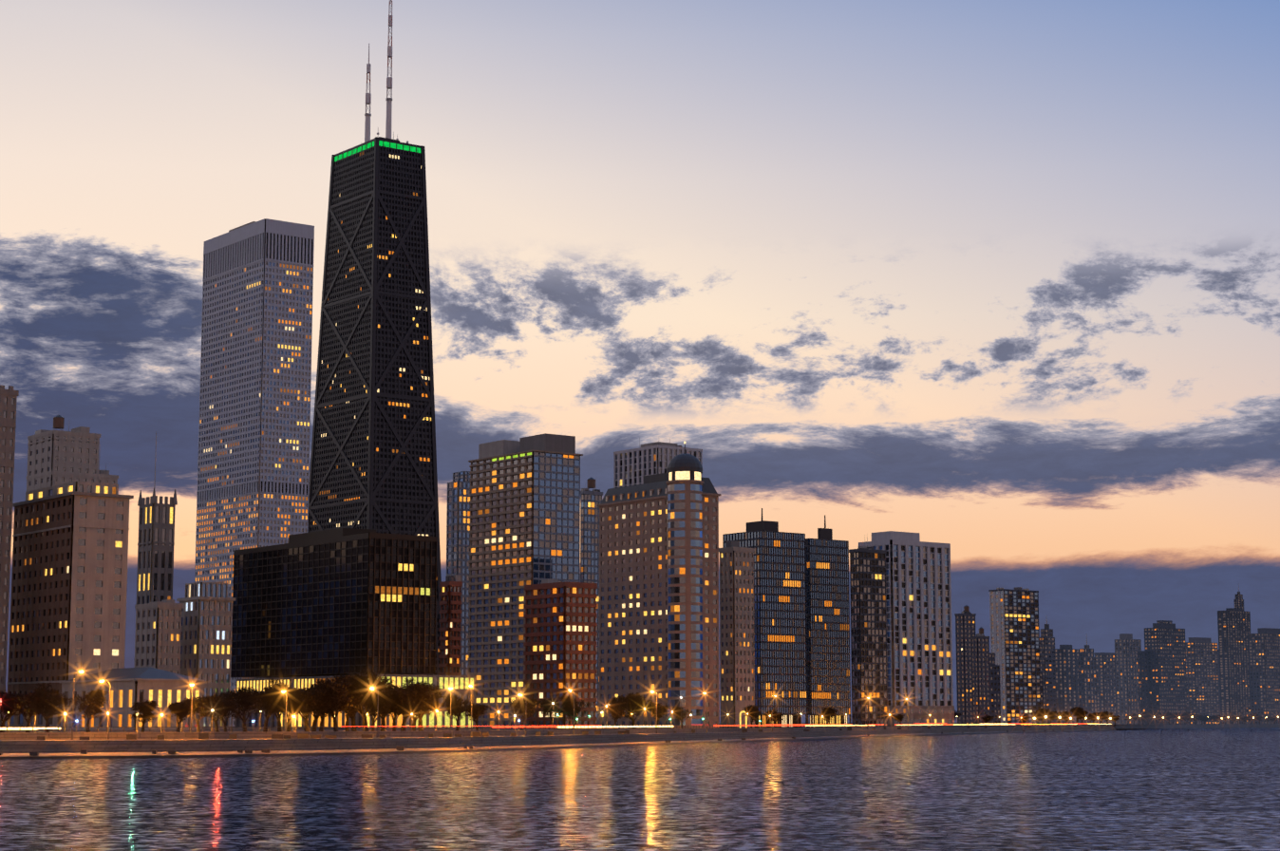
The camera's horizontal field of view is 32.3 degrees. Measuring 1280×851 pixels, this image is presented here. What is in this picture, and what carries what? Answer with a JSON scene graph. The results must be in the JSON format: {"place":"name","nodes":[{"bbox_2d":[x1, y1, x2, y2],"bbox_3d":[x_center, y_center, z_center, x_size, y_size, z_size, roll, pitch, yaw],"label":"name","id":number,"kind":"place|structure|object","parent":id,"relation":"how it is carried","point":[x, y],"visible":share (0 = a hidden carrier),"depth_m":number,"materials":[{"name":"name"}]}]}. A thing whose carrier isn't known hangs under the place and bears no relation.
{"place":"outdoors","nodes":[
{"label":"outdoors","id":0,"kind":"place"},
{"bbox_2d":[0,385,18,727],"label":"tower","id":1,"kind":"structure","parent":0,"point":[8,409],"depth_m":570.95,"materials":[{"name":"stone"}]},
{"bbox_2d":[0,724,1112,734],"bbox_3d":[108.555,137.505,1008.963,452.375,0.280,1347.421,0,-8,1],"label":"lake shore road","id":2,"kind":"structure","parent":0,"point":[441,730],"depth_m":424.85,"materials":[{"name":"grey asphalt"}]},
{"bbox_2d":[0,723,1111,729],"bbox_3d":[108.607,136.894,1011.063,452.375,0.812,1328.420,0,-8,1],"label":"traffic trails","id":3,"kind":"object","parent":2,"relation":"on","point":[594,725],"visible":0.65,"depth_m":551.77,"materials":[{"name":"red"}]},
{"bbox_2d":[4,722,1251,732],"bbox_3d":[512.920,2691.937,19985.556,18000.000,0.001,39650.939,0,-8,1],"label":"land","id":4,"kind":"structure","parent":0,"point":[301,729],"depth_m":570.32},
{"bbox_2d":[0,689,29,732],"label":"tree","id":5,"kind":"object","parent":4,"relation":"on","point":[10,702],"visible":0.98,"depth_m":413.53,"materials":[{"name":"green plant"}]},
{"bbox_2d":[17,702,45,732],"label":"tree","id":6,"kind":"object","parent":4,"relation":"on","point":[30,714],"visible":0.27,"depth_m":416.96,"materials":[{"name":"green plant"}]},
{"bbox_2d":[21,682,71,732],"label":"tree","id":7,"kind":"object","parent":4,"relation":"on","point":[38,697],"visible":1,"depth_m":403.73,"materials":[{"name":"green plant"}]},
{"bbox_2d":[5,444,133,727],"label":"building","id":8,"kind":"structure","parent":4,"relation":"on","point":[68,583],"depth_m":569.14,"materials":[{"name":"concrete"}]},
{"bbox_2d":[26,414,118,490],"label":"building","id":9,"kind":"structure","parent":4,"relation":"on","point":[57,457],"depth_m":775.61,"materials":[{"name":"concrete"}]},
{"bbox_2d":[68,688,109,732],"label":"tree","id":10,"kind":"object","parent":4,"relation":"on","point":[95,699],"visible":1,"depth_m":425.63,"materials":[{"name":"green plant"}]},
{"bbox_2d":[58,666,206,730],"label":"building","id":11,"kind":"structure","parent":4,"relation":"on","point":[129,687],"depth_m":525.01,"materials":[{"name":"stone"}]},
{"bbox_2d":[129,698,159,732],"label":"tree","id":12,"kind":"object","parent":4,"relation":"on","point":[146,709],"visible":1,"depth_m":416.44,"materials":[{"name":"green plant"}]},
{"bbox_2d":[150,431,156,602],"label":"flag pole","id":13,"kind":"object","parent":4,"relation":"on","point":[153,519],"visible":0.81,"depth_m":704.18,"materials":[{"name":"metal"}]},
{"bbox_2d":[133,487,177,660],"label":"gothic block","id":14,"kind":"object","parent":4,"relation":"on","point":[160,574],"visible":0.54,"depth_m":706.08,"materials":[{"name":"stone"}]},
{"bbox_2d":[133,583,183,674],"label":"midrise block","id":15,"kind":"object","parent":4,"relation":"on","point":[158,634],"visible":0.62,"depth_m":642.50,"materials":[{"name":"concrete"}]},
{"bbox_2d":[168,700,193,732],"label":"tree","id":16,"kind":"object","parent":4,"relation":"on","point":[181,708],"visible":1,"depth_m":414.63,"materials":[{"name":"green plant"}]},
{"bbox_2d":[189,682,193,732],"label":"street lamp","id":17,"kind":"object","parent":4,"relation":"on","point":[192,684],"visible":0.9,"depth_m":377.02,"materials":[{"name":"metal"}]},
{"bbox_2d":[183,696,210,732],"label":"tree","id":18,"kind":"object","parent":4,"relation":"on","point":[197,703],"visible":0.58,"depth_m":431.91,"materials":[{"name":"green plant"}]},
{"bbox_2d":[176,582,235,729],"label":"midrise block","id":19,"kind":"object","parent":4,"relation":"on","point":[206,632],"visible":0.77,"depth_m":650.61,"materials":[{"name":"concrete"}]},
{"bbox_2d":[197,692,234,732],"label":"tree","id":20,"kind":"object","parent":4,"relation":"on","point":[210,699],"visible":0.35,"depth_m":443.08,"materials":[{"name":"green plant"}]},
{"bbox_2d":[207,698,240,731],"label":"tree","id":21,"kind":"object","parent":4,"relation":"on","point":[221,709],"visible":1,"depth_m":427.06,"materials":[{"name":"green plant"}]},
{"bbox_2d":[218,686,257,731],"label":"tree","id":22,"kind":"object","parent":4,"relation":"on","point":[242,695],"visible":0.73,"depth_m":446.31,"materials":[{"name":"green plant"}]},
{"bbox_2d":[194,218,314,726],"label":"skyscraper","id":23,"kind":"structure","parent":4,"relation":"on","point":[254,413],"depth_m":1182.91,"materials":[{"name":"stone"}]},
{"bbox_2d":[245,677,301,731],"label":"tree","id":24,"kind":"object","parent":4,"relation":"on","point":[274,694],"visible":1,"depth_m":433.46,"materials":[{"name":"green plant"}]},
{"bbox_2d":[263,691,295,731],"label":"tree","id":25,"kind":"object","parent":4,"relation":"on","point":[278,718],"visible":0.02,"depth_m":448.35,"materials":[{"name":"green plant"}]},
{"bbox_2d":[282,689,286,731],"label":"street lamp","id":26,"kind":"object","parent":4,"relation":"on","point":[283,690],"visible":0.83,"depth_m":392.43,"materials":[{"name":"metal"}]},
{"bbox_2d":[282,692,302,731],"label":"tree","id":27,"kind":"object","parent":4,"relation":"on","point":[291,709],"visible":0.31,"depth_m":451.28,"materials":[{"name":"green plant"}]},
{"bbox_2d":[287,684,314,731],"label":"tree","id":28,"kind":"object","parent":4,"relation":"on","point":[305,717],"visible":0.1,"depth_m":455.96,"materials":[{"name":"green plant"}]},
{"bbox_2d":[295,677,349,731],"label":"tree","id":29,"kind":"object","parent":4,"relation":"on","point":[312,701],"visible":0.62,"depth_m":443.58,"materials":[{"name":"green plant"}]},
{"bbox_2d":[305,684,345,731],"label":"tree","id":30,"kind":"object","parent":4,"relation":"on","point":[329,698],"visible":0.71,"depth_m":443.28,"materials":[{"name":"green plant"}]},
{"bbox_2d":[308,677,351,731],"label":"tree","id":31,"kind":"object","parent":4,"relation":"on","point":[329,682],"visible":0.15,"depth_m":447.13,"materials":[{"name":"green plant"}]},
{"bbox_2d":[338,700,359,731],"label":"tree","id":32,"kind":"object","parent":4,"relation":"on","point":[352,710],"visible":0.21,"depth_m":463.81,"materials":[{"name":"green plant"}]},
{"bbox_2d":[337,675,365,731],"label":"tree","id":33,"kind":"object","parent":4,"relation":"on","point":[353,725],"depth_m":466.44,"materials":[{"name":"green plant"}]},
{"bbox_2d":[234,674,474,729],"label":"office podium","id":34,"kind":"object","parent":4,"relation":"on","point":[461,688],"visible":0.29,"depth_m":640.07,"materials":[{"name":"glass"}]},
{"bbox_2d":[230,527,437,677],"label":"building","id":35,"kind":"structure","parent":34,"relation":"on","point":[339,601],"depth_m":654.92,"materials":[{"name":"brown glass"}]},
{"bbox_2d":[329,667,395,731],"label":"tree","id":36,"kind":"object","parent":4,"relation":"on","point":[359,687],"visible":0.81,"depth_m":454.79,"materials":[{"name":"green plant"}]},
{"bbox_2d":[307,0,441,675],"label":"skyscraper","id":37,"kind":"structure","parent":4,"relation":"on","point":[373,460],"depth_m":1306.94,"materials":[{"name":"black metal"}]},
{"bbox_2d":[361,696,394,731],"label":"tree","id":38,"kind":"object","parent":4,"relation":"on","point":[384,706],"visible":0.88,"depth_m":458.33,"materials":[{"name":"green plant"}]},
{"bbox_2d":[362,677,408,731],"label":"tree","id":39,"kind":"object","parent":4,"relation":"on","point":[387,693],"visible":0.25,"depth_m":465.79,"materials":[{"name":"green plant"}]},
{"bbox_2d":[379,694,403,731],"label":"tree","id":40,"kind":"object","parent":4,"relation":"on","point":[398,712],"visible":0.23,"depth_m":466.75,"materials":[{"name":"green plant"}]},
{"bbox_2d":[389,677,436,731],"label":"tree","id":41,"kind":"object","parent":4,"relation":"on","point":[413,699],"visible":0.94,"depth_m":466.41,"materials":[{"name":"green plant"}]},
{"bbox_2d":[409,680,443,730],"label":"tree","id":42,"kind":"object","parent":4,"relation":"on","point":[433,707],"visible":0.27,"depth_m":481.86,"materials":[{"name":"green plant"}]},
{"bbox_2d":[412,692,444,730],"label":"tree","id":43,"kind":"object","parent":4,"relation":"on","point":[416,718],"visible":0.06,"depth_m":482.38,"materials":[{"name":"green plant"}]},
{"bbox_2d":[438,573,462,675],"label":"building","id":44,"kind":"structure","parent":4,"relation":"on","point":[450,628],"depth_m":729.02,"materials":[{"name":"brick"}]},
{"bbox_2d":[449,686,451,730],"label":"street lamp","id":45,"kind":"object","parent":4,"relation":"on","point":[450,687],"visible":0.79,"depth_m":439.00,"materials":[{"name":"metal"}]},
{"bbox_2d":[446,470,470,675],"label":"building","id":46,"kind":"structure","parent":4,"relation":"on","point":[458,529],"depth_m":1005.03,"materials":[{"name":"grey glass"}]},
{"bbox_2d":[443,694,473,730],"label":"tree","id":47,"kind":"object","parent":4,"relation":"on","point":[457,710],"visible":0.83,"depth_m":506.93,"materials":[{"name":"green plant"}]},
{"bbox_2d":[463,703,489,730],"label":"tree","id":48,"kind":"object","parent":4,"relation":"on","point":[478,710],"visible":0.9,"depth_m":501.21,"materials":[{"name":"green plant"}]},
{"bbox_2d":[467,432,583,727],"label":"skyscraper","id":49,"kind":"structure","parent":4,"relation":"on","point":[524,509],"depth_m":914.15,"materials":[{"name":"glass"}]},
{"bbox_2d":[508,694,543,730],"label":"tree","id":50,"kind":"object","parent":4,"relation":"on","point":[519,705],"visible":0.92,"depth_m":537.77,"materials":[{"name":"green plant"}]},
{"bbox_2d":[536,696,563,729],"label":"tree","id":51,"kind":"object","parent":4,"relation":"on","point":[547,705],"visible":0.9,"depth_m":564.25,"materials":[{"name":"green plant"}]},
{"bbox_2d":[523,579,597,728],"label":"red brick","id":52,"kind":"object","parent":4,"relation":"on","point":[559,643],"visible":0.83,"depth_m":700.96,"materials":[{"name":"brick"}]},
{"bbox_2d":[556,695,592,729],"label":"tree","id":53,"kind":"object","parent":4,"relation":"on","point":[567,702],"visible":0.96,"depth_m":562.74,"materials":[{"name":"green plant"}]},
{"bbox_2d":[580,477,602,725],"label":"slim glass tower","id":54,"kind":"structure","parent":4,"relation":"on","point":[590,499],"depth_m":1003.03,"materials":[{"name":"blue glass"}]},
{"bbox_2d":[604,703,626,729],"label":"tree","id":55,"kind":"object","parent":4,"relation":"on","point":[616,711],"visible":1,"depth_m":609.71,"materials":[{"name":"green plant"}]},
{"bbox_2d":[605,692,655,728],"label":"tree","id":56,"kind":"object","parent":4,"relation":"on","point":[632,703],"visible":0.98,"depth_m":619.06,"materials":[{"name":"green plant"}]},
{"bbox_2d":[613,436,702,488],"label":"building","id":57,"kind":"structure","parent":4,"relation":"on","point":[633,466],"depth_m":1118.43,"materials":[{"name":"concrete"}]},
{"bbox_2d":[596,441,720,728],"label":"high-rise building","id":58,"kind":"structure","parent":4,"relation":"on","point":[659,584],"depth_m":769.71,"materials":[{"name":"concrete"}]},
{"bbox_2d":[646,701,670,728],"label":"tree","id":59,"kind":"object","parent":4,"relation":"on","point":[661,709],"visible":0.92,"depth_m":634.87,"materials":[{"name":"green plant"}]},
{"bbox_2d":[672,705,693,728],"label":"tree","id":60,"kind":"object","parent":4,"relation":"on","point":[677,710],"visible":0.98,"depth_m":671.95,"materials":[{"name":"green plant"}]},
{"bbox_2d":[718,529,754,727],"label":"high-rise building","id":61,"kind":"structure","parent":4,"relation":"on","point":[737,657],"depth_m":797.49,"materials":[{"name":"concrete"}]},
{"bbox_2d":[742,705,761,727],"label":"tree","id":62,"kind":"object","parent":4,"relation":"on","point":[751,710],"visible":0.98,"depth_m":746.58,"materials":[{"name":"green plant"}]},
{"bbox_2d":[763,708,784,727],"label":"tree","id":63,"kind":"object","parent":4,"relation":"on","point":[776,716],"visible":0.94,"depth_m":788.80,"materials":[{"name":"green plant"}]},
{"bbox_2d":[820,706,839,727],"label":"tree","id":64,"kind":"object","parent":4,"relation":"on","point":[828,713],"visible":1,"depth_m":870.63,"materials":[{"name":"green plant"}]},
{"bbox_2d":[892,714,904,726],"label":"tree","id":65,"kind":"object","parent":4,"relation":"on","point":[898,717],"visible":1,"depth_m":1028.41,"materials":[{"name":"green plant"}]},
{"bbox_2d":[858,530,954,726],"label":"high-rise building","id":66,"kind":"structure","parent":4,"relation":"on","point":[919,631],"depth_m":1162.60,"materials":[{"name":"concrete"}]},
{"bbox_2d":[954,604,976,725],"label":"block","id":67,"kind":"structure","parent":4,"relation":"on","point":[965,625],"depth_m":1636.36,"materials":[{"name":"grey brick"}]},
{"bbox_2d":[970,626,991,725],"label":"block","id":68,"kind":"structure","parent":4,"relation":"on","point":[980,674],"depth_m":1585.48,"materials":[{"name":"grey concrete"}]},
{"bbox_2d":[980,714,993,725],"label":"tree","id":69,"kind":"object","parent":4,"relation":"on","point":[985,719],"visible":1,"depth_m":1258.93,"materials":[{"name":"green plant"}]},
{"bbox_2d":[988,585,1041,724],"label":"tower","id":70,"kind":"structure","parent":4,"relation":"on","point":[1014,631],"depth_m":1942.27,"materials":[{"name":"concrete"}]},
{"bbox_2d":[1019,715,1030,725],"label":"tree","id":71,"kind":"object","parent":4,"relation":"on","point":[1025,718],"visible":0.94,"depth_m":1391.88,"materials":[{"name":"green plant"}]},
{"bbox_2d":[1029,708,1043,725],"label":"tree","id":72,"kind":"object","parent":4,"relation":"on","point":[1037,716],"visible":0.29,"depth_m":1440.16,"materials":[{"name":"green plant"}]},
{"bbox_2d":[1035,708,1051,725],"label":"tree","id":73,"kind":"object","parent":4,"relation":"on","point":[1044,711],"visible":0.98,"depth_m":1424.45,"materials":[{"name":"green plant"}]},
{"bbox_2d":[1046,710,1057,723],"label":"tree","id":74,"kind":"object","parent":4,"relation":"on","point":[1051,715],"visible":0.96,"depth_m":1449.67,"materials":[{"name":"green plant"}]},
{"bbox_2d":[1054,711,1067,723],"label":"tree","id":75,"kind":"object","parent":4,"relation":"on","point":[1059,713],"visible":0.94,"depth_m":1509.33,"materials":[{"name":"green plant"}]},
{"bbox_2d":[1069,706,1083,723],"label":"tree","id":76,"kind":"object","parent":4,"relation":"on","point":[1073,710],"visible":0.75,"depth_m":1567.81,"materials":[{"name":"green plant"}]},
{"bbox_2d":[1075,709,1088,723],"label":"tree","id":77,"kind":"object","parent":4,"relation":"on","point":[1083,714],"visible":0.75,"depth_m":1566.24,"materials":[{"name":"green plant"}]},
{"bbox_2d":[1039,620,1141,724],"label":"skyline","id":78,"kind":"structure","parent":4,"relation":"on","point":[1086,680],"depth_m":2331.82,"materials":[{"name":"concrete"}]},
{"bbox_2d":[1086,713,1096,723],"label":"tree","id":79,"kind":"object","parent":4,"relation":"on","point":[1091,716],"visible":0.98,"depth_m":1610.38,"materials":[{"name":"green plant"}]},
{"bbox_2d":[1095,711,1109,723],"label":"tree","id":80,"kind":"object","parent":4,"relation":"on","point":[1102,714],"visible":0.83,"depth_m":1648.26,"materials":[{"name":"green plant"}]},
{"bbox_2d":[989,649,1221,723],"bbox_3d":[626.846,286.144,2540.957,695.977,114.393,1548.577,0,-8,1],"label":"skyline","id":81,"kind":"structure","parent":4,"relation":"on","point":[995,695],"depth_m":1795.16,"materials":[{"name":"stone"}]},
{"bbox_2d":[1110,715,1120,725],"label":"tree","id":82,"kind":"object","parent":4,"relation":"on","point":[1115,718],"visible":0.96,"depth_m":1697.94,"materials":[{"name":"green plant"}]},
{"bbox_2d":[1129,713,1138,724],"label":"tree","id":83,"kind":"object","parent":4,"relation":"on","point":[1135,716],"depth_m":2206.78,"materials":[{"name":"green plant"}]},
{"bbox_2d":[1141,711,1153,724],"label":"tree","id":84,"kind":"object","parent":4,"relation":"on","point":[1147,714],"depth_m":2273.74,"materials":[{"name":"green plant"}]},
{"bbox_2d":[1150,711,1161,724],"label":"tree","id":85,"kind":"object","parent":4,"relation":"on","point":[1156,714],"depth_m":2297.27,"materials":[{"name":"green plant"}]},
{"bbox_2d":[1158,713,1167,724],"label":"tree","id":86,"kind":"object","parent":4,"relation":"on","point":[1161,718],"depth_m":2290.13,"materials":[{"name":"green plant"}]},
{"bbox_2d":[1165,712,1174,724],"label":"tree","id":87,"kind":"object","parent":4,"relation":"on","point":[1169,715],"depth_m":2341.82,"materials":[{"name":"green plant"}]},
{"bbox_2d":[1191,713,1199,724],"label":"tree","id":88,"kind":"object","parent":4,"relation":"on","point":[1195,718],"depth_m":2403.74,"materials":[{"name":"green plant"}]},
{"bbox_2d":[1136,607,1279,724],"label":"skyline","id":89,"kind":"structure","parent":4,"relation":"on","point":[1176,672],"depth_m":2636.23,"materials":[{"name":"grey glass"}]},
{"bbox_2d":[1156,587,1244,622],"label":"rooftop structures","id":90,"kind":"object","parent":89,"relation":"on","point":[1238,600],"depth_m":3471.76,"materials":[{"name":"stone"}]},
{"bbox_2d":[1247,713,1259,724],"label":"tree","id":91,"kind":"object","parent":4,"relation":"on","point":[1254,715],"depth_m":2616.51,"materials":[{"name":"green plant"}]},
{"bbox_2d":[0,727,1279,850],"bbox_3d":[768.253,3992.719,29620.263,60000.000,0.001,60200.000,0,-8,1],"label":"lake","id":92,"kind":"structure","parent":0,"point":[1168,789],"depth_m":168.84,"materials":[{"name":"liquid"}]},
{"bbox_2d":[0,724,1279,759],"bbox_3d":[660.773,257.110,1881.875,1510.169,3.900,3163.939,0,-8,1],"label":"seawall","id":93,"kind":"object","parent":92,"relation":"on","point":[17,746],"visible":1,"depth_m":420.58,"materials":[{"name":"grey concrete"}]},
{"bbox_2d":[71,669,83,739],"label":"street lamp","id":94,"kind":"object","parent":93,"relation":"on","point":[81,670],"visible":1,"depth_m":360.72,"materials":[{"name":"metal"}]},
{"bbox_2d":[99,678,110,739],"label":"street lamp","id":95,"kind":"object","parent":93,"relation":"on","point":[102,680],"visible":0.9,"depth_m":367.12,"materials":[{"name":"metal"}]},
{"bbox_2d":[370,686,378,737],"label":"street lamp","id":96,"kind":"object","parent":93,"relation":"on","point":[372,687],"visible":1,"depth_m":409.54,"materials":[{"name":"metal"}]},
{"bbox_2d":[469,684,472,736],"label":"street lamp","id":97,"kind":"object","parent":93,"relation":"on","point":[471,734],"visible":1,"depth_m":443.76,"materials":[{"name":"metal"}]},
{"bbox_2d":[0,723,1114,754],"bbox_3d":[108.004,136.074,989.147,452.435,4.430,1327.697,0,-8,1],"label":"promenade furniture","id":98,"kind":"object","parent":93,"relation":"on","point":[273,736],"visible":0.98,"depth_m":406.90,"materials":[{"name":"black metal"}]},
{"bbox_2d":[568,688,574,734],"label":"street lamp","id":99,"kind":"object","parent":93,"relation":"on","point":[574,710],"visible":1,"depth_m":504.52,"materials":[{"name":"metal"}]},
{"bbox_2d":[650,690,657,733],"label":"street lamp","id":100,"kind":"object","parent":93,"relation":"on","point":[656,708],"visible":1,"depth_m":576.35,"materials":[{"name":"metal"}]},
{"bbox_2d":[0,0,1279,722],"label":"sky","id":101,"kind":"structure","parent":0,"point":[996,281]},
{"bbox_2d":[722,508,807,727],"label":"glass tower","id":102,"kind":"structure","parent":0,"point":[780,610],"depth_m":851.16,"materials":[{"name":"black glass"}]},
{"bbox_2d":[805,514,851,727],"bbox_3d":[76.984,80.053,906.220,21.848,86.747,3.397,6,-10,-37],"label":"glass tower","id":103,"kind":"structure","parent":0,"point":[828,679],"depth_m":904.25,"materials":[{"name":"grey glass"}]},
{"bbox_2d":[848,537,887,726],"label":"dark tower","id":104,"kind":"structure","parent":0,"point":[868,622],"depth_m":1006.27,"materials":[{"name":"concrete"}]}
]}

